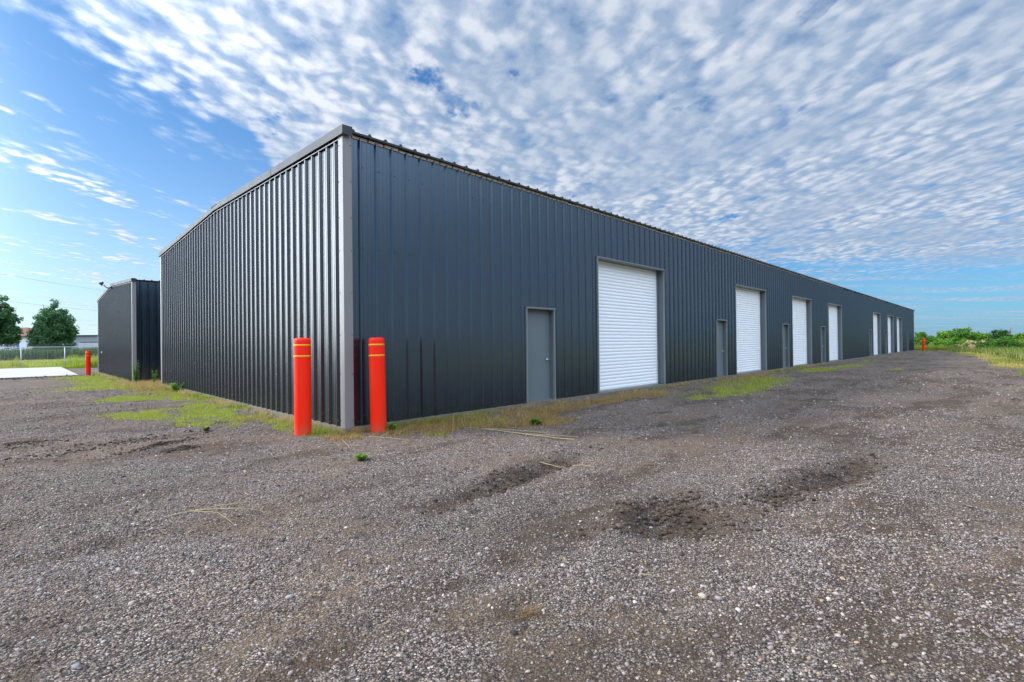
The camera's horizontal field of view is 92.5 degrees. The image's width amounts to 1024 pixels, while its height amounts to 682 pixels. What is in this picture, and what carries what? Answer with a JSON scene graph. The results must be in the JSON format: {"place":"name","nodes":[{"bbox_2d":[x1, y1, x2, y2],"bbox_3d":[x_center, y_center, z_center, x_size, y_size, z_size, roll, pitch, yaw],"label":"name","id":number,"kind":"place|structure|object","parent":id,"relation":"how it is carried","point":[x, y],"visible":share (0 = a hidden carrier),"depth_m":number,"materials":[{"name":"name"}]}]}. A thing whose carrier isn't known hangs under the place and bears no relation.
{"place":"outdoors","nodes":[
{"label":"outdoors","id":0,"kind":"place"},
{"bbox_2d":[0,353,97,368],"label":"meadow grass","id":1,"kind":"structure","parent":0,"point":[79,363],"depth_m":49.20,"materials":[{"name":"green plant"}]},
{"bbox_2d":[0,350,1023,681],"bbox_3d":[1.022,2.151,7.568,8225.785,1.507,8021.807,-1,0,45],"label":"ground","id":2,"kind":"structure","parent":0,"point":[942,362],"depth_m":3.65,"materials":[{"name":"grey gravel"}]},
{"bbox_2d":[0,294,23,348],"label":"tree","id":3,"kind":"object","parent":2,"relation":"on","point":[10,329],"visible":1,"depth_m":99.18,"materials":[{"name":"green plant"}]},
{"bbox_2d":[0,327,61,350],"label":"house","id":4,"kind":"structure","parent":2,"relation":"on","point":[23,343],"depth_m":124.01,"materials":[{"name":"white"}]},
{"bbox_2d":[0,367,77,378],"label":"concrete pad","id":5,"kind":"object","parent":2,"relation":"on","point":[11,373],"visible":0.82,"depth_m":35.83,"materials":[{"name":"white concrete"}]},
{"bbox_2d":[0,347,97,359],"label":"reed thicket","id":6,"kind":"object","parent":2,"relation":"on","point":[71,352],"visible":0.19,"depth_m":91.64,"materials":[{"name":"green plant"}]},
{"bbox_2d":[0,345,97,367],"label":"chain link fence","id":7,"kind":"object","parent":2,"relation":"on","point":[15,347],"visible":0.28,"depth_m":46.76,"materials":[{"name":"metal"}]},
{"bbox_2d":[25,299,79,349],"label":"tree","id":8,"kind":"object","parent":2,"relation":"on","point":[52,327],"visible":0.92,"depth_m":101.39,"materials":[{"name":"green plant"}]},
{"bbox_2d":[71,663,80,669],"bbox_3d":[-1.931,1.442,2.169,0.043,0.024,0.033,-1,0,28],"label":"rock","id":9,"kind":"object","parent":2,"relation":"on","point":[75,666],"visible":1,"depth_m":2.16,"materials":[{"name":"stone"}]},
{"bbox_2d":[71,335,97,350],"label":"metal shed","id":10,"kind":"structure","parent":2,"relation":"on","point":[86,340],"depth_m":134.43,"materials":[{"name":"paint"}]},
{"bbox_2d":[78,343,84,350],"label":"sliding door","id":11,"kind":"structure","parent":10,"relation":"in","point":[79,344],"depth_m":134.34,"materials":[{"name":"metal"}]},
{"bbox_2d":[85,351,90,375],"bbox_3d":[-27.505,1.548,31.794,0.264,1.816,0.264,-1,0,45],"label":"bollard","id":12,"kind":"object","parent":2,"relation":"on","point":[88,361],"visible":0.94,"depth_m":31.70,"materials":[{"name":"red plastic"}]},
{"bbox_2d":[97,278,160,382],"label":"warehouse","id":13,"kind":"structure","parent":2,"relation":"on","point":[129,321],"depth_m":24.21,"materials":[{"name":"grey paint"}]},
{"bbox_2d":[131,363,138,381],"bbox_3d":[-16.256,1.363,21.147,0.382,1.123,0.272,-1,0,6],"label":"weed","id":14,"kind":"object","parent":2,"relation":"on","point":[134,375],"visible":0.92,"depth_m":21.14,"materials":[{"name":"green plant"}]},
{"bbox_2d":[169,382,183,389],"bbox_3d":[-10.950,1.498,16.035,0.501,0.332,0.479,-1,0,45],"label":"weed","id":15,"kind":"object","parent":2,"relation":"on","point":[173,386],"visible":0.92,"depth_m":16.01,"materials":[{"name":"green plant"}]},
{"bbox_2d":[165,501,269,524],"bbox_3d":[-2.425,1.451,4.071,0.683,0.025,0.651,-1,0,45],"label":"dry grass stalk","id":16,"kind":"object","parent":2,"relation":"on","point":[221,508],"visible":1,"depth_m":4.24,"materials":[{"name":"plant"}]},
{"bbox_2d":[285,594,293,598],"bbox_3d":[-1.280,1.473,2.823,0.051,0.022,0.032,0,0,-37],"label":"rock","id":17,"kind":"object","parent":2,"relation":"on","point":[290,596],"visible":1,"depth_m":2.81,"materials":[{"name":"stone"}]},
{"bbox_2d":[293,338,311,435],"bbox_3d":[-3.407,0.855,7.976,0.264,1.816,0.264,-1,0,45],"label":"bollard","id":18,"kind":"object","parent":2,"relation":"on","point":[302,392],"visible":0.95,"depth_m":7.87,"materials":[{"name":"red plastic"}]},
{"bbox_2d":[354,453,369,460],"bbox_3d":[-1.891,1.466,6.165,0.210,0.101,0.169,-1,0,-11],"label":"weed","id":19,"kind":"object","parent":2,"relation":"on","point":[360,457],"visible":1,"depth_m":6.16,"materials":[{"name":"green plant"}]},
{"bbox_2d":[368,337,386,432],"bbox_3d":[-2.228,0.848,8.126,0.264,1.816,0.264,-2,0,45],"label":"bollard","id":20,"kind":"object","parent":2,"relation":"on","point":[377,381],"visible":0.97,"depth_m":8.02,"materials":[{"name":"red plastic"}]},
{"bbox_2d":[388,422,398,430],"bbox_3d":[-1.975,1.426,8.136,0.198,0.176,0.198,-1,0,45],"label":"weed","id":21,"kind":"object","parent":2,"relation":"on","point":[392,425],"visible":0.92,"depth_m":8.13,"materials":[{"name":"green plant"}]},
{"bbox_2d":[0,374,898,555],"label":"soil clods","id":22,"kind":"object","parent":2,"relation":"on","point":[669,512],"visible":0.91,"depth_m":4.50,"materials":[{"name":"soil"}]},
{"bbox_2d":[25,350,927,440],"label":"grass","id":23,"kind":"structure","parent":2,"relation":"on","point":[140,385],"depth_m":11.04,"materials":[{"name":"green plant"}]},
{"bbox_2d":[486,595,557,633],"bbox_3d":[0.080,1.416,2.531,0.332,0.047,0.494,-1,0,45],"label":"dead grass tuft","id":24,"kind":"object","parent":2,"relation":"on","point":[530,613],"visible":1,"depth_m":2.57,"materials":[{"name":"beige plant"}]},
{"bbox_2d":[468,427,577,439],"bbox_3d":[0.140,1.456,7.857,2.097,0.047,0.287,-1,0,39],"label":"dry grass stalk","id":25,"kind":"object","parent":2,"relation":"on","point":[526,433],"visible":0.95,"depth_m":7.71,"materials":[{"name":"plant"}]},
{"bbox_2d":[159,124,914,432],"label":"warehouse","id":26,"kind":"structure","parent":2,"relation":"on","point":[460,289],"depth_m":11.13,"materials":[{"name":"grey paint"}]},
{"bbox_2d":[525,307,555,402],"bbox_3d":[0.630,0.314,11.541,0.209,2.194,1.034,-1,0,45],"label":"walk door","id":27,"kind":"structure","parent":26,"relation":"in","point":[540,354],"depth_m":11.66,"materials":[{"name":"grey paint"}]},
{"bbox_2d":[596,256,665,392],"bbox_3d":[3.512,-0.443,14.503,0.299,3.674,3.704,-1,0,45],"label":"roll up door","id":28,"kind":"structure","parent":26,"relation":"in","point":[630,296],"depth_m":14.66,"materials":[{"name":"white paint"}]},
{"bbox_2d":[716,319,727,376],"bbox_3d":[8.061,0.269,18.981,0.209,2.194,0.984,-1,0,45],"label":"walk door","id":29,"kind":"structure","parent":26,"relation":"in","point":[721,325],"depth_m":19.22,"materials":[{"name":"grey paint"}]},
{"bbox_2d":[735,284,766,372],"bbox_3d":[10.307,-0.484,21.306,0.299,3.674,3.674,-1,0,45],"label":"roll up door","id":30,"kind":"structure","parent":26,"relation":"in","point":[751,326],"depth_m":21.76,"materials":[{"name":"white paint"}]},
{"bbox_2d":[782,324,789,367],"bbox_3d":[13.679,0.236,24.606,0.209,2.194,1.004,-1,0,45],"label":"walk door","id":31,"kind":"structure","parent":26,"relation":"in","point":[785,327],"depth_m":24.88,"materials":[{"name":"grey paint"}]},
{"bbox_2d":[792,296,811,365],"bbox_3d":[15.688,-0.516,26.694,0.299,3.674,3.644,-1,0,45],"label":"roll up door","id":32,"kind":"structure","parent":26,"relation":"in","point":[801,307],"depth_m":27.34,"materials":[{"name":"white paint"}]},
{"bbox_2d":[820,326,825,362],"bbox_3d":[18.824,0.205,29.757,0.209,2.194,1.024,-1,0,45],"label":"walk door","id":33,"kind":"structure","parent":26,"relation":"in","point":[822,328],"depth_m":30.06,"materials":[{"name":"grey paint"}]},
{"bbox_2d":[828,303,842,361],"bbox_3d":[20.995,-0.548,32.007,0.299,3.674,3.624,-1,0,45],"label":"roll up door","id":34,"kind":"structure","parent":26,"relation":"in","point":[834,311],"depth_m":32.75,"materials":[{"name":"white paint"}]},
{"bbox_2d":[869,329,871,355],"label":"walk door","id":35,"kind":"structure","parent":26,"relation":"in","point":[870,330],"depth_m":40.82,"materials":[{"name":"grey paint"}]},
{"bbox_2d":[873,312,880,354],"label":"roll up door","id":36,"kind":"structure","parent":26,"relation":"in","point":[876,316],"depth_m":43.78,"materials":[{"name":"white paint"}]},
{"bbox_2d":[885,330,886,353],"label":"walk door","id":37,"kind":"structure","parent":26,"relation":"in","point":[885,330],"depth_m":46.09,"materials":[{"name":"grey paint"}]},
{"bbox_2d":[887,315,893,352],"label":"roll up door","id":38,"kind":"structure","parent":26,"relation":"in","point":[890,319],"depth_m":49.17,"materials":[{"name":"white paint"}]},
{"bbox_2d":[896,317,902,351],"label":"roll up door","id":39,"kind":"structure","parent":26,"relation":"in","point":[899,320],"depth_m":53.33,"materials":[{"name":"white paint"}]},
{"bbox_2d":[531,418,543,424],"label":"weed","id":40,"kind":"object","parent":2,"relation":"on","point":[533,421],"visible":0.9,"depth_m":8.62,"materials":[{"name":"green plant"}]},
{"bbox_2d":[541,462,600,467],"bbox_3d":[0.696,1.466,5.723,0.802,0.064,0.048,-1,0,29],"label":"dry grass stalk","id":41,"kind":"object","parent":2,"relation":"on","point":[572,465],"visible":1,"depth_m":5.73,"materials":[{"name":"plant"}]},
{"bbox_2d":[615,523,622,528],"bbox_3d":[0.805,1.388,3.680,0.054,0.034,0.075,-1,0,-4],"label":"rock","id":42,"kind":"object","parent":2,"relation":"on","point":[619,525],"visible":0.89,"depth_m":3.66,"materials":[{"name":"stone"}]},
{"bbox_2d":[698,592,705,598],"bbox_3d":[1.073,1.435,2.762,0.039,0.028,0.055,-1,0,-12],"label":"rock","id":43,"kind":"object","parent":2,"relation":"on","point":[702,595],"visible":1,"depth_m":2.75,"materials":[{"name":"stone"}]},
{"bbox_2d":[914,337,925,345],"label":"shrub","id":44,"kind":"object","parent":2,"relation":"on","point":[917,341],"visible":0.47,"depth_m":69.60,"materials":[{"name":"green plant"}]},
{"bbox_2d":[915,332,930,340],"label":"tree","id":45,"kind":"object","parent":2,"relation":"on","point":[923,335],"visible":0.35,"depth_m":148.79,"materials":[{"name":"green plant"}]},
{"bbox_2d":[922,338,924,350],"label":"bollard","id":46,"kind":"object","parent":2,"relation":"on","point":[923,344],"visible":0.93,"depth_m":60.19,"materials":[{"name":"red plastic"}]},
{"bbox_2d":[925,339,938,344],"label":"shrub","id":47,"kind":"object","parent":2,"relation":"on","point":[928,341],"visible":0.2,"depth_m":73.79,"materials":[{"name":"green plant"}]},
{"bbox_2d":[928,335,942,340],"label":"tree","id":48,"kind":"object","parent":2,"relation":"on","point":[932,337],"visible":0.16,"depth_m":174.30,"materials":[{"name":"green plant"}]},
{"bbox_2d":[928,339,948,345],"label":"shrub","id":49,"kind":"object","parent":2,"relation":"on","point":[939,342],"visible":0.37,"depth_m":67.81,"materials":[{"name":"green plant"}]},
{"bbox_2d":[934,330,952,341],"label":"tree","id":50,"kind":"object","parent":2,"relation":"on","point":[942,334],"visible":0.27,"depth_m":127.68,"materials":[{"name":"green plant"}]},
{"bbox_2d":[939,340,962,346],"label":"shrub","id":51,"kind":"object","parent":2,"relation":"on","point":[950,342],"visible":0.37,"depth_m":63.97,"materials":[{"name":"green plant"}]},
{"bbox_2d":[948,327,978,341],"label":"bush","id":52,"kind":"object","parent":2,"relation":"on","point":[959,334],"visible":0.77,"depth_m":123.16,"materials":[{"name":"green plant"}]},
{"bbox_2d":[916,344,1023,360],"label":"weed thicket","id":53,"kind":"object","parent":2,"relation":"on","point":[1016,353],"visible":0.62,"depth_m":42.91,"materials":[{"name":"green plant"}]},
{"bbox_2d":[956,340,987,349],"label":"shrub","id":54,"kind":"object","parent":2,"relation":"on","point":[971,342],"visible":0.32,"depth_m":55.96,"materials":[{"name":"beige plant"}]},
{"bbox_2d":[975,331,989,340],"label":"tree","id":55,"kind":"object","parent":2,"relation":"on","point":[983,337],"visible":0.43,"depth_m":128.76,"materials":[{"name":"green plant"}]},
{"bbox_2d":[974,338,996,348],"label":"shrub","id":56,"kind":"object","parent":2,"relation":"on","point":[984,342],"visible":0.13,"depth_m":52.28,"materials":[{"name":"green plant"}]},
{"bbox_2d":[986,329,1012,340],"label":"tree","id":57,"kind":"object","parent":2,"relation":"on","point":[995,335],"visible":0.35,"depth_m":125.15,"materials":[{"name":"green plant"}]},
{"bbox_2d":[977,336,1023,349],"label":"shrub","id":58,"kind":"object","parent":2,"relation":"on","point":[1006,341],"visible":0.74,"depth_m":49.63,"materials":[{"name":"green plant"}]},
{"bbox_2d":[1012,333,1023,339],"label":"tree","id":59,"kind":"object","parent":2,"relation":"on","point":[1019,336],"visible":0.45,"depth_m":118.08,"materials":[{"name":"green plant"}]},
{"bbox_2d":[0,0,1023,336],"label":"sky","id":60,"kind":"structure","parent":0,"point":[875,148],"materials":[{"name":"blue"}]},
{"bbox_2d":[52,401,984,661],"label":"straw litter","id":61,"kind":"object","parent":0,"point":[519,503],"visible":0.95,"depth_m":3.76,"materials":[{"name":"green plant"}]},
{"bbox_2d":[914,345,1023,375],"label":"field grass","id":62,"kind":"structure","parent":0,"point":[1005,363],"depth_m":33.07,"materials":[{"name":"green plant"}]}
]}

